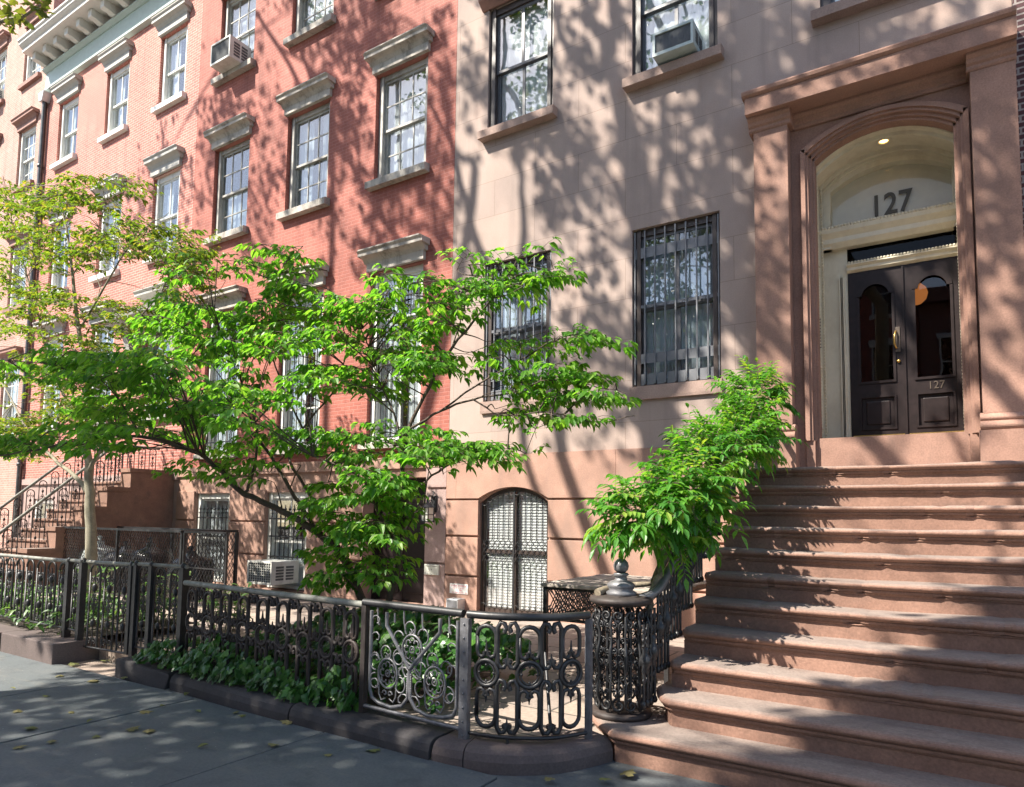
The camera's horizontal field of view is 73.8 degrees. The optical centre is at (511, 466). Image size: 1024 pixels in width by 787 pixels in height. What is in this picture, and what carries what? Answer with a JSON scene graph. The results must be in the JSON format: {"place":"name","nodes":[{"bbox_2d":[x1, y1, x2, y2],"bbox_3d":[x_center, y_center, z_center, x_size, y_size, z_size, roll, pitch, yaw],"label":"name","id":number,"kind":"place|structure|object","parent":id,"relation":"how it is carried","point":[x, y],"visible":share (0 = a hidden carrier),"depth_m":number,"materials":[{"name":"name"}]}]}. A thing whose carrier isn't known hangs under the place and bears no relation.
{"place":"outdoors","nodes":[
{"label":"outdoors","id":0,"kind":"place"},
{"bbox_2d":[63,659,115,676],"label":"path","id":1,"kind":"structure","parent":0,"point":[101,667],"depth_m":7.21,"materials":[{"name":"grey concrete"}]},
{"bbox_2d":[0,594,197,635],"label":"soil bed","id":2,"kind":"object","parent":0,"point":[7,621],"visible":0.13,"depth_m":8.58,"materials":[{"name":"brown soil"}]},
{"bbox_2d":[0,576,175,633],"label":"bed ground cover","id":3,"kind":"object","parent":2,"relation":"on","point":[10,612],"visible":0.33,"depth_m":8.44,"materials":[{"name":"green plant"}]},
{"bbox_2d":[58,565,117,615],"bbox_3d":[-5.776,1.743,9.291,0.734,0.804,0.709,1,-4,-4],"label":"garden plant","id":4,"kind":"object","parent":2,"relation":"on","point":[107,576],"visible":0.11,"depth_m":9.24,"materials":[{"name":"green plant"}]},
{"bbox_2d":[139,571,190,632],"bbox_3d":[-4.555,1.753,8.897,0.755,0.755,0.733,2,-4,-12],"label":"garden plant","id":5,"kind":"object","parent":2,"relation":"on","point":[160,615],"visible":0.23,"depth_m":8.75,"materials":[{"name":"green plant"}]},
{"bbox_2d":[20,589,683,735],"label":"areaway paving","id":6,"kind":"structure","parent":0,"point":[528,711],"depth_m":6.49,"materials":[{"name":"grey concrete"}]},
{"bbox_2d":[0,0,65,547],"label":"tan brick house","id":7,"kind":"structure","parent":6,"relation":"on","point":[22,80],"depth_m":21.53,"materials":[{"name":"beige brick"}]},
{"bbox_2d":[0,88,3,98],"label":"air conditioner","id":8,"kind":"object","parent":7,"relation":"attached to","point":[1,93],"visible":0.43,"depth_m":22.74,"materials":[{"name":"white metal"}]},
{"bbox_2d":[0,29,9,105],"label":"window","id":9,"kind":"structure","parent":7,"relation":"in","point":[4,35],"depth_m":23.00,"materials":[{"name":"white paint"}]},
{"bbox_2d":[0,346,22,434],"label":"window","id":10,"kind":"structure","parent":7,"relation":"in","point":[13,393],"depth_m":21.00,"materials":[{"name":"glass"}]},
{"bbox_2d":[1,229,29,314],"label":"window","id":11,"kind":"structure","parent":7,"relation":"in","point":[11,242],"depth_m":21.30,"materials":[{"name":"white paint"}]},
{"bbox_2d":[10,106,39,193],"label":"window","id":12,"kind":"structure","parent":7,"relation":"in","point":[29,116],"depth_m":21.54,"materials":[{"name":"white paint"}]},
{"bbox_2d":[17,0,44,90],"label":"window","id":13,"kind":"structure","parent":7,"relation":"in","point":[33,73],"depth_m":21.70,"materials":[{"name":"white paint"}]},
{"bbox_2d":[0,468,173,591],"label":"side stoop","id":14,"kind":"object","parent":6,"relation":"on","point":[135,497],"visible":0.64,"depth_m":14.77,"materials":[{"name":"stone"}]},
{"bbox_2d":[0,448,122,545],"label":"stair railing","id":15,"kind":"object","parent":14,"relation":"on","point":[28,487],"visible":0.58,"depth_m":15.24,"materials":[{"name":"black metal"}]},
{"bbox_2d":[0,444,159,568],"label":"stair railing","id":16,"kind":"object","parent":14,"relation":"on","point":[21,516],"visible":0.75,"depth_m":14.21,"materials":[{"name":"black metal"}]},
{"bbox_2d":[75,536,113,588],"bbox_3d":[-8.432,1.932,13.872,0.811,1.057,0.888,3,-5,-24],"label":"refuse bag","id":17,"kind":"object","parent":6,"relation":"on","point":[79,557],"visible":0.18,"depth_m":13.78,"materials":[{"name":"black plastic"}]},
{"bbox_2d":[13,0,203,555],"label":"pink brick house","id":18,"kind":"structure","parent":6,"relation":"on","point":[119,94],"depth_m":18.32,"materials":[{"name":"brick"}]},
{"bbox_2d":[35,499,52,517],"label":"window","id":19,"kind":"structure","parent":18,"relation":"in","point":[43,503],"depth_m":19.40,"materials":[{"name":"white paint"}]},
{"bbox_2d":[32,317,66,430],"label":"window","id":20,"kind":"structure","parent":18,"relation":"in","point":[59,327],"depth_m":19.48,"materials":[{"name":"white paint"}]},
{"bbox_2d":[46,198,73,293],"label":"window","id":21,"kind":"structure","parent":18,"relation":"in","point":[57,280],"depth_m":19.94,"materials":[{"name":"white paint"}]},
{"bbox_2d":[50,72,82,170],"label":"window","id":22,"kind":"structure","parent":18,"relation":"in","point":[71,84],"depth_m":20.09,"materials":[{"name":"white paint"}]},
{"bbox_2d":[81,300,118,426],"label":"window","id":23,"kind":"structure","parent":18,"relation":"in","point":[86,308],"depth_m":18.08,"materials":[{"name":"white paint"}]},
{"bbox_2d":[88,173,125,282],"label":"window","id":24,"kind":"structure","parent":18,"relation":"in","point":[93,279],"depth_m":18.29,"materials":[{"name":"white paint"}]},
{"bbox_2d":[97,37,133,144],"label":"window","id":25,"kind":"structure","parent":18,"relation":"in","point":[119,52],"depth_m":18.62,"materials":[{"name":"white paint"}]},
{"bbox_2d":[132,282,177,420],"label":"window","id":26,"kind":"structure","parent":18,"relation":"in","point":[143,294],"depth_m":16.57,"materials":[{"name":"white paint"}]},
{"bbox_2d":[142,143,184,264],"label":"window","id":27,"kind":"structure","parent":18,"relation":"in","point":[169,158],"depth_m":16.92,"materials":[{"name":"white paint"}]},
{"bbox_2d":[151,0,191,114],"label":"window","id":28,"kind":"structure","parent":18,"relation":"in","point":[176,14],"depth_m":17.18,"materials":[{"name":"white paint"}]},
{"bbox_2d":[97,540,133,591],"bbox_3d":[-7.603,1.947,13.439,1.027,0.982,0.871,-2,-5,33],"label":"refuse bag","id":29,"kind":"object","parent":6,"relation":"on","point":[114,559],"visible":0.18,"depth_m":13.18,"materials":[{"name":"black plastic"}]},
{"bbox_2d":[0,171,237,595],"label":"slender tree","id":30,"kind":"object","parent":6,"relation":"on","point":[104,240],"visible":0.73,"depth_m":11.78,"materials":[{"name":"green plant"}]},
{"bbox_2d":[115,655,178,688],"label":"stone block","id":31,"kind":"structure","parent":6,"relation":"on","point":[149,674],"depth_m":6.57,"materials":[{"name":"brown stone"}]},
{"bbox_2d":[128,560,188,656],"bbox_3d":[-3.601,1.467,6.955,0.797,1.007,0.075,-1,-5,27],"label":"iron fence","id":32,"kind":"object","parent":31,"relation":"on","point":[180,611],"visible":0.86,"depth_m":6.97,"materials":[{"name":"black metal"}]},
{"bbox_2d":[83,560,134,654],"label":"garden gate","id":33,"kind":"structure","parent":32,"relation":"attached to","point":[125,590],"depth_m":7.30,"materials":[{"name":"black metal"}]},
{"bbox_2d":[122,537,172,594],"bbox_3d":[-6.873,1.873,12.988,1.004,1.078,0.802,-2,-5,33],"label":"refuse bag","id":34,"kind":"object","parent":6,"relation":"on","point":[149,559],"visible":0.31,"depth_m":12.75,"materials":[{"name":"black plastic"}]},
{"bbox_2d":[62,526,238,602],"bbox_3d":[-7.043,1.795,13.058,4.210,1.240,1.110,-2,-5,33],"label":"refuse cage","id":35,"kind":"object","parent":6,"relation":"on","point":[172,534],"visible":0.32,"depth_m":12.34,"materials":[{"name":"black metal"}]},
{"bbox_2d":[162,546,213,600],"bbox_3d":[-5.774,1.899,12.305,1.034,0.950,0.789,-2,-5,33],"label":"refuse bag","id":36,"kind":"object","parent":6,"relation":"on","point":[194,570],"visible":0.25,"depth_m":12.06,"materials":[{"name":"black plastic"}]},
{"bbox_2d":[182,531,228,610],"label":"gate","id":37,"kind":"structure","parent":6,"relation":"on","point":[226,543],"depth_m":11.11,"materials":[{"name":"black metal"}]},
{"bbox_2d":[192,582,251,633],"bbox_3d":[-3.707,1.819,8.773,0.719,0.627,0.744,2,-5,-20],"label":"garden plant","id":38,"kind":"object","parent":6,"relation":"on","point":[234,608],"visible":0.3,"depth_m":8.76,"materials":[{"name":"green plant"}]},
{"bbox_2d":[174,0,457,606],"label":"red brick house","id":39,"kind":"structure","parent":6,"relation":"on","point":[326,131],"depth_m":13.54,"materials":[{"name":"brick"}]},
{"bbox_2d":[196,493,229,581],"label":"window","id":40,"kind":"structure","parent":39,"relation":"in","point":[213,508],"depth_m":15.00,"materials":[{"name":"white paint"}]},
{"bbox_2d":[193,284,246,459],"bbox_3d":[-6.385,-2.012,15.033,1.550,3.688,0.547,-2,-5,33],"label":"window","id":41,"kind":"structure","parent":39,"relation":"in","point":[235,293],"depth_m":15.06,"materials":[{"name":"white paint"}]},
{"bbox_2d":[203,112,254,246],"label":"window","id":42,"kind":"structure","parent":39,"relation":"in","point":[231,212],"depth_m":15.52,"materials":[{"name":"grey paint"}]},
{"bbox_2d":[210,34,250,73],"bbox_3d":[-6.346,-9.239,15.406,0.704,0.500,0.540,-2,-5,33],"label":"air conditioner","id":43,"kind":"object","parent":39,"relation":"attached to","point":[229,52],"visible":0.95,"depth_m":15.22,"materials":[{"name":"white metal"}]},
{"bbox_2d":[211,0,255,87],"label":"window","id":44,"kind":"structure","parent":39,"relation":"in","point":[240,14],"depth_m":15.83,"materials":[{"name":"grey paint"}]},
{"bbox_2d":[247,559,298,585],"bbox_3d":[-4.648,2.045,13.283,0.724,0.440,0.650,-2,-5,33],"label":"air conditioner","id":45,"kind":"object","parent":39,"relation":"attached to","point":[270,572],"visible":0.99,"depth_m":13.06,"materials":[{"name":"white metal"}]},
{"bbox_2d":[266,492,307,589],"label":"window","id":46,"kind":"structure","parent":39,"relation":"in","point":[277,548],"depth_m":13.65,"materials":[{"name":"white paint"}]},
{"bbox_2d":[267,262,328,454],"bbox_3d":[-4.248,-2.090,13.662,1.550,3.688,0.546,-2,-5,33],"label":"window","id":47,"kind":"structure","parent":39,"relation":"in","point":[287,419],"depth_m":13.76,"materials":[{"name":"white paint"}]},
{"bbox_2d":[275,72,335,221],"bbox_3d":[-4.188,-6.451,14.002,1.550,2.638,0.535,-2,-5,33],"label":"window","id":48,"kind":"structure","parent":39,"relation":"in","point":[318,88],"depth_m":14.15,"materials":[{"name":"grey paint"}]},
{"bbox_2d":[283,0,335,48],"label":"window","id":49,"kind":"structure","parent":39,"relation":"in","point":[312,16],"depth_m":14.41,"materials":[{"name":"grey paint"}]},
{"bbox_2d":[357,233,429,449],"bbox_3d":[-2.110,-2.167,12.293,1.550,3.688,0.547,-2,-5,33],"label":"window","id":50,"kind":"structure","parent":39,"relation":"in","point":[412,248],"depth_m":12.37,"materials":[{"name":"white paint"}]},
{"bbox_2d":[371,478,425,601],"bbox_3d":[-1.927,1.304,12.187,1.430,2.180,0.135,-2,-5,33],"label":"basement door","id":51,"kind":"structure","parent":39,"relation":"in","point":[415,593],"depth_m":12.06,"materials":[{"name":"brown metal"}]},
{"bbox_2d":[363,23,434,191],"bbox_3d":[-2.050,-6.528,12.632,1.550,2.638,0.536,-2,-5,33],"label":"window","id":52,"kind":"structure","parent":39,"relation":"in","point":[403,93],"depth_m":12.78,"materials":[{"name":"grey paint"}]},
{"bbox_2d":[420,491,436,521],"bbox_3d":[-1.393,0.660,11.345,0.240,0.528,0.300,0,-4,10],"label":"wall lantern","id":53,"kind":"object","parent":39,"relation":"attached to","point":[430,508],"depth_m":11.28,"materials":[{"name":"black metal"}]},
{"bbox_2d":[424,564,439,574],"bbox_3d":[-1.340,1.715,11.375,0.310,0.170,0.033,-2,-5,33],"label":"mail plate","id":54,"kind":"object","parent":39,"relation":"attached to","point":[430,569],"visible":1,"depth_m":11.36,"materials":[{"name":"white metal"}]},
{"bbox_2d":[170,671,612,775],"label":"garden kerb","id":55,"kind":"structure","parent":6,"relation":"on","point":[427,741],"depth_m":4.66,"materials":[{"name":"stone"}]},
{"bbox_2d":[183,580,369,712],"bbox_3d":[-2.167,1.514,5.944,2.653,0.877,0.057,-2,-5,36],"label":"iron fence","id":56,"kind":"object","parent":55,"relation":"on","point":[282,650],"visible":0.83,"depth_m":5.78,"materials":[{"name":"black metal"}]},
{"bbox_2d":[358,599,465,730],"bbox_3d":[-0.738,1.446,4.904,0.982,0.911,0.055,-2,-5,35],"label":"scroll panel","id":57,"kind":"object","parent":55,"relation":"on","point":[404,607],"visible":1,"depth_m":4.90,"materials":[{"name":"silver metal"}]},
{"bbox_2d":[458,610,592,743],"bbox_3d":[0.096,1.423,4.635,0.774,0.877,0.507,4,-5,-34],"label":"curved railing","id":58,"kind":"object","parent":55,"relation":"on","point":[465,732],"visible":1,"depth_m":4.54,"materials":[{"name":"black metal"}]},
{"bbox_2d":[446,598,464,608],"bbox_3d":[-0.908,2.215,10.945,0.230,0.200,0.205,-2,-5,33],"label":"utility box","id":59,"kind":"object","parent":6,"relation":"on","point":[458,603],"visible":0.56,"depth_m":10.87,"materials":[{"name":"grey metal"}]},
{"bbox_2d":[541,574,705,682],"bbox_3d":[1.244,1.630,7.085,1.350,0.869,1.460,-2,-5,33],"label":"lattice stand","id":60,"kind":"object","parent":6,"relation":"on","point":[584,586],"visible":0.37,"depth_m":6.83,"materials":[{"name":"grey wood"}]},
{"bbox_2d":[575,355,808,707],"bbox_3d":[1.786,0.376,5.949,1.250,3.230,3.421,-3,-6,40],"label":"wisteria vine","id":61,"kind":"object","parent":6,"relation":"on","point":[661,503],"visible":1,"depth_m":5.31,"materials":[{"name":"green plant"}]},
{"bbox_2d":[444,0,1023,633],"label":"brownstone house","id":62,"kind":"structure","parent":6,"relation":"on","point":[810,194],"depth_m":9.27,"materials":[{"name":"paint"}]},
{"bbox_2d":[450,583,467,594],"bbox_3d":[-0.861,1.978,11.050,0.370,0.160,0.014,-2,-5,33],"label":"notice sign","id":63,"kind":"object","parent":62,"relation":"attached to","point":[458,588],"visible":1,"depth_m":11.04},
{"bbox_2d":[480,488,548,612],"bbox_3d":[0.064,1.312,10.686,1.270,1.965,0.162,-2,-5,33],"label":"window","id":64,"kind":"structure","parent":62,"relation":"in","point":[503,591],"depth_m":10.69,"materials":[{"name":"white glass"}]},
{"bbox_2d":[480,251,550,413],"bbox_3d":[0.125,-2.114,10.956,1.300,2.500,0.306,-2,-5,33],"label":"window","id":65,"kind":"structure","parent":62,"relation":"in","point":[515,324],"depth_m":11.02,"materials":[{"name":"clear glass"}]},
{"bbox_2d":[477,0,557,142],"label":"window","id":66,"kind":"structure","parent":62,"relation":"in","point":[521,45],"depth_m":11.39,"materials":[{"name":"clear glass"}]},
{"bbox_2d":[622,0,723,92],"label":"window","id":67,"kind":"structure","parent":62,"relation":"in","point":[650,17],"depth_m":9.90,"materials":[{"name":"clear glass"}]},
{"bbox_2d":[629,213,722,399],"bbox_3d":[2.313,-2.194,9.554,1.300,2.500,0.307,-2,-5,33],"label":"window","id":68,"kind":"structure","parent":62,"relation":"in","point":[677,314],"depth_m":9.58,"materials":[{"name":"clear glass"}]},
{"bbox_2d":[652,18,702,65],"bbox_3d":[2.337,-5.907,9.613,0.584,0.345,0.440,-2,-5,33],"label":"air conditioner","id":69,"kind":"object","parent":62,"relation":"on","point":[678,41],"visible":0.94,"depth_m":9.46,"materials":[{"name":"white metal"}]},
{"bbox_2d":[810,0,892,27],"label":"window sill","id":70,"kind":"structure","parent":62,"relation":"in","point":[829,11],"depth_m":8.47,"materials":[{"name":"brown stone"}]},
{"bbox_2d":[848,265,905,436],"bbox_3d":[4.690,-1.447,8.780,0.620,2.235,0.136,-2,-5,33],"label":"door leaf","id":71,"kind":"structure","parent":62,"relation":"in","point":[878,408],"depth_m":8.76,"materials":[{"name":"black wood"}]},
{"bbox_2d":[915,283,927,304],"bbox_3d":[5.503,-3.157,9.366,0.310,1.925,0.305,-2,-5,33],"label":"pendant lamp","id":72,"kind":"object","parent":62,"relation":"hanging from","point":[921,292],"visible":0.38,"depth_m":9.18,"materials":[{"name":"orange glass"}]},
{"bbox_2d":[901,256,963,433],"bbox_3d":[5.229,-1.464,8.468,0.635,2.235,0.080,-2,-5,33],"label":"door leaf","id":73,"kind":"structure","parent":62,"relation":"in","point":[933,404],"depth_m":8.44,"materials":[{"name":"black wood"}]},
{"bbox_2d":[592,460,1023,786],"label":"front stoop","id":74,"kind":"object","parent":6,"relation":"on","point":[857,626],"visible":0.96,"depth_m":4.76,"materials":[{"name":"stone"}]},
{"bbox_2d":[589,558,652,721],"bbox_3d":[0.803,1.239,5.017,0.493,1.126,0.494,-2,-5,33],"label":"newel post","id":75,"kind":"object","parent":74,"relation":"on","point":[620,593],"visible":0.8,"depth_m":4.86,"materials":[{"name":"black metal"}]},
{"bbox_2d":[638,403,771,708],"bbox_3d":[2.068,0.526,6.680,0.178,2.644,4.388,-2,-5,33],"label":"stair railing","id":76,"kind":"object","parent":74,"relation":"on","point":[666,621],"visible":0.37,"depth_m":5.14,"materials":[{"name":"black metal"}]},
{"bbox_2d":[0,652,727,786],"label":"pavement","id":77,"kind":"structure","parent":0,"point":[237,751],"depth_m":4.65,"materials":[{"name":"grey concrete"}]},
{"bbox_2d":[0,0,55,34],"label":"street tree","id":78,"kind":"object","parent":77,"relation":"on","point":[12,19],"visible":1,"depth_m":7.39,"materials":[{"name":"green plant"}]},
{"bbox_2d":[0,624,103,664],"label":"planter wall","id":79,"kind":"structure","parent":77,"relation":"on","point":[51,646],"depth_m":7.52,"materials":[{"name":"stone"}]},
{"bbox_2d":[0,553,74,637],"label":"iron fence","id":80,"kind":"object","parent":79,"relation":"on","point":[65,580],"visible":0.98,"depth_m":8.07,"materials":[{"name":"black metal"}]},
{"bbox_2d":[67,558,87,640],"bbox_3d":[-4.874,1.467,7.605,0.366,0.915,0.070,-2,-5,33],"label":"iron fence","id":81,"kind":"object","parent":79,"relation":"on","point":[80,596],"visible":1,"depth_m":7.52,"materials":[{"name":"black metal"}]},
{"bbox_2d":[126,725,140,731],"bbox_3d":[-2.814,1.945,5.080,0.093,0.010,0.112,1,3,29],"label":"fallen leaf","id":82,"kind":"object","parent":77,"relation":"on","point":[132,729],"visible":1,"depth_m":5.06,"materials":[{"name":"yellow plant"}]},
{"bbox_2d":[140,710,152,713],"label":"fallen leaf","id":83,"kind":"object","parent":77,"relation":"on","point":[144,712],"visible":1,"depth_m":5.51,"materials":[{"name":"yellow plant"}]},
{"bbox_2d":[143,729,154,732],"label":"fallen leaf","id":84,"kind":"object","parent":77,"relation":"on","point":[149,730],"visible":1,"depth_m":5.02,"materials":[{"name":"yellow plant"}]},
{"bbox_2d":[280,720,291,724],"bbox_3d":[-1.752,1.979,5.303,0.126,0.011,0.105,0,0,16],"label":"fallen leaf","id":85,"kind":"object","parent":77,"relation":"on","point":[287,722],"visible":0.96,"depth_m":5.29,"materials":[{"name":"yellow plant"}]},
{"bbox_2d":[543,777,554,780],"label":"fallen leaf","id":86,"kind":"object","parent":77,"relation":"on","point":[548,778],"visible":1,"depth_m":4.19,"materials":[{"name":"yellow plant"}]},
{"bbox_2d":[620,769,634,776],"bbox_3d":[0.740,1.933,4.319,0.104,0.011,0.124,-10,-5,39],"label":"fallen leaf","id":87,"kind":"object","parent":77,"relation":"on","point":[631,772],"visible":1,"depth_m":4.30,"materials":[{"name":"yellow plant"}]},
{"bbox_2d":[250,656,500,708],"bbox_3d":[-1.745,1.938,6.670,2.750,0.122,1.820,-2,-5,33],"label":"soil bed","id":88,"kind":"object","parent":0,"point":[402,698],"visible":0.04,"depth_m":5.84,"materials":[{"name":"brown soil"}]},
{"bbox_2d":[0,236,641,667],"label":"dogwood tree","id":89,"kind":"object","parent":88,"relation":"on","point":[124,370],"visible":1,"depth_m":6.41,"materials":[{"name":"green plant"}]},
{"bbox_2d":[132,605,538,713],"bbox_3d":[-1.718,1.650,6.567,3.574,0.757,2.069,-2,-5,33],"label":"ivy ground cover","id":90,"kind":"object","parent":88,"relation":"on","point":[242,673],"visible":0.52,"depth_m":5.85,"materials":[{"name":"green plant"}]},
{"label":"areaway paving","id":91,"kind":"structure","parent":0,"visible":0},
{"bbox_2d":[1012,0,1023,229],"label":"dark brick house","id":92,"kind":"structure","parent":91,"relation":"on","point":[1019,4],"depth_m":7.46,"materials":[{"name":"brown brick"}]}
]}

